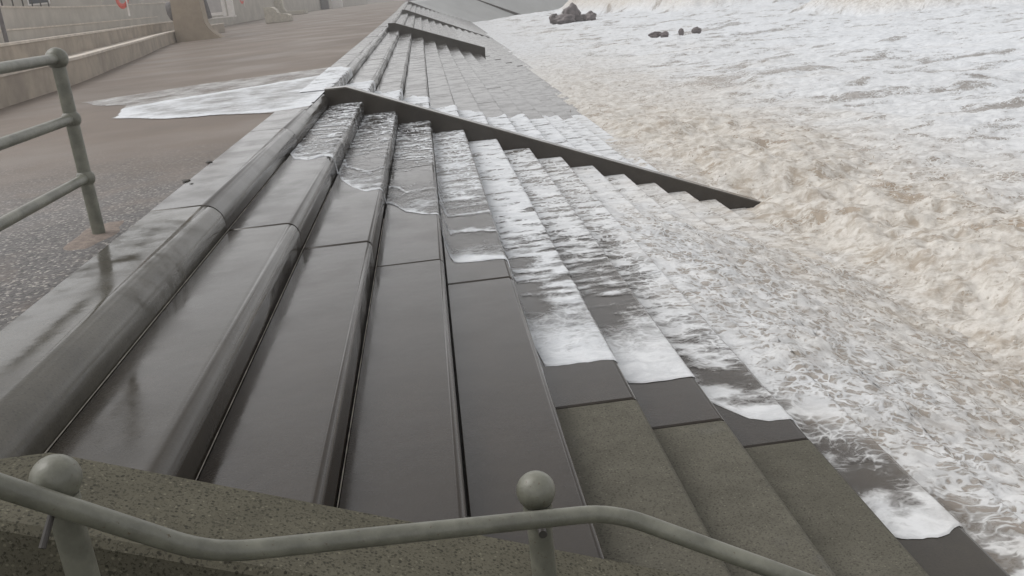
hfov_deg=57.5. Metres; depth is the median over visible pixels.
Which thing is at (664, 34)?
rock
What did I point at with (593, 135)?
sea foam
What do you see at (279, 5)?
pillar
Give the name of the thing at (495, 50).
stepped sea wall
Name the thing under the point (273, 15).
stone seat
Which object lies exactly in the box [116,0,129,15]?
lifebuoy
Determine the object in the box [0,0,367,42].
back wall
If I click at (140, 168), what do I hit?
promenade
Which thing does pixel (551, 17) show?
rock
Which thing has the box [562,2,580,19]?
rock
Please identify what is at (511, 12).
sloping wall
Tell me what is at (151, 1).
house
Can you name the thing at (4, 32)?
lamp post
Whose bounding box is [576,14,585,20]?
rock
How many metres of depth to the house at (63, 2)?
60.79 m
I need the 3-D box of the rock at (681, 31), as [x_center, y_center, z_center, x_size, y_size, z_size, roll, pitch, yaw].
[10.347,-15.677,57.166,0.353,0.460,0.417,-7,18,-3]
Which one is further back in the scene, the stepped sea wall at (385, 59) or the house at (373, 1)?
the house at (373, 1)
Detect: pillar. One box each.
[170,0,224,42]
[274,0,287,11]
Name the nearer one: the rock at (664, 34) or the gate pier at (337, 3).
the rock at (664, 34)
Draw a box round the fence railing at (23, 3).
[0,0,48,5]
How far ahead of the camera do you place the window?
60.55 m
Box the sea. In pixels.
[472,0,1023,375]
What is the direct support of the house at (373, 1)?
on the promenade
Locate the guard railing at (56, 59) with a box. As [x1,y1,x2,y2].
[0,47,123,250]
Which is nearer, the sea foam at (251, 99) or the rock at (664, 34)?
the sea foam at (251, 99)
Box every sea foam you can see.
[82,67,334,118]
[290,102,1023,575]
[298,66,658,171]
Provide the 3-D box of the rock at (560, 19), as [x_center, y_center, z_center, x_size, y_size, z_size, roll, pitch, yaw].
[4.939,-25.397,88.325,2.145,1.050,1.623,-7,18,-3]
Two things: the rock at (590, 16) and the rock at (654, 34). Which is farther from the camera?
the rock at (590, 16)
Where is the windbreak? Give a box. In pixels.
[207,0,236,18]
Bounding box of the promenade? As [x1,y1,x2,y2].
[0,0,407,330]
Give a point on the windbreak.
(217, 7)
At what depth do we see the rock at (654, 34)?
56.46 m
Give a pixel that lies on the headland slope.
(472, 10)
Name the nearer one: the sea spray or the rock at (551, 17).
the sea spray
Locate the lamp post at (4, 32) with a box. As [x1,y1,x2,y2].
[0,8,8,42]
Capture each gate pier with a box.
[321,0,329,9]
[331,0,342,8]
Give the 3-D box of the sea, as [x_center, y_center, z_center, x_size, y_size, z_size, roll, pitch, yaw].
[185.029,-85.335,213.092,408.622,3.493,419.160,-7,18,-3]
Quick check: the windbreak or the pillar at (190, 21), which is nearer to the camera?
the pillar at (190, 21)
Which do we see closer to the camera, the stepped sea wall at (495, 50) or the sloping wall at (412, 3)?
the stepped sea wall at (495, 50)
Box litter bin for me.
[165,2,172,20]
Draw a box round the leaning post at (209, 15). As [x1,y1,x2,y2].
[203,0,211,18]
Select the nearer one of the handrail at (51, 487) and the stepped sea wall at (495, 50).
the handrail at (51, 487)
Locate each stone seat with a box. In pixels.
[263,7,292,23]
[281,10,307,14]
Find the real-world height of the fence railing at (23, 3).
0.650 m
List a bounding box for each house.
[0,0,140,5]
[141,0,169,2]
[368,0,414,3]
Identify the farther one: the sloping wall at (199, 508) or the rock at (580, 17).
the rock at (580, 17)
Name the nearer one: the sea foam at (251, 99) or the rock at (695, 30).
the sea foam at (251, 99)
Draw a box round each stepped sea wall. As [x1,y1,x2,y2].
[0,94,1009,575]
[322,27,581,142]
[379,11,531,68]
[396,3,488,36]
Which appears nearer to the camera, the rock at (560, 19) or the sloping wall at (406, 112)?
the sloping wall at (406, 112)
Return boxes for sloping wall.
[0,452,689,575]
[324,85,760,208]
[388,23,485,56]
[402,10,488,37]
[408,1,438,12]
[478,0,520,14]
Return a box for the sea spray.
[570,92,1023,364]
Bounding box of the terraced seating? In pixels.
[0,21,224,108]
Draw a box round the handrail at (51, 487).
[0,454,814,575]
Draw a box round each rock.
[549,13,556,24]
[553,14,575,24]
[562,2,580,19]
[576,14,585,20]
[584,11,596,20]
[648,31,661,37]
[659,31,668,37]
[678,28,683,35]
[691,27,701,33]
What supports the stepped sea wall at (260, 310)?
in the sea
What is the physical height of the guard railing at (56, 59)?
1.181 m
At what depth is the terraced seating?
27.11 m
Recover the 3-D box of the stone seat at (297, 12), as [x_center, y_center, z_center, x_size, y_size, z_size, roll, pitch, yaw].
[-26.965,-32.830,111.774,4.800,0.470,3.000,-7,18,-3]
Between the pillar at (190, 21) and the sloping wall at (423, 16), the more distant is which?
the sloping wall at (423, 16)
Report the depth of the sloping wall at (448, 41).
42.44 m
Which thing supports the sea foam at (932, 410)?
on the stepped sea wall at (260, 310)
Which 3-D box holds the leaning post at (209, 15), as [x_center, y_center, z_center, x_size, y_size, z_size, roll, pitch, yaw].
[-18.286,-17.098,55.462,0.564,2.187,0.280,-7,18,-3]
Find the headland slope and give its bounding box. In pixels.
[359,0,567,42]

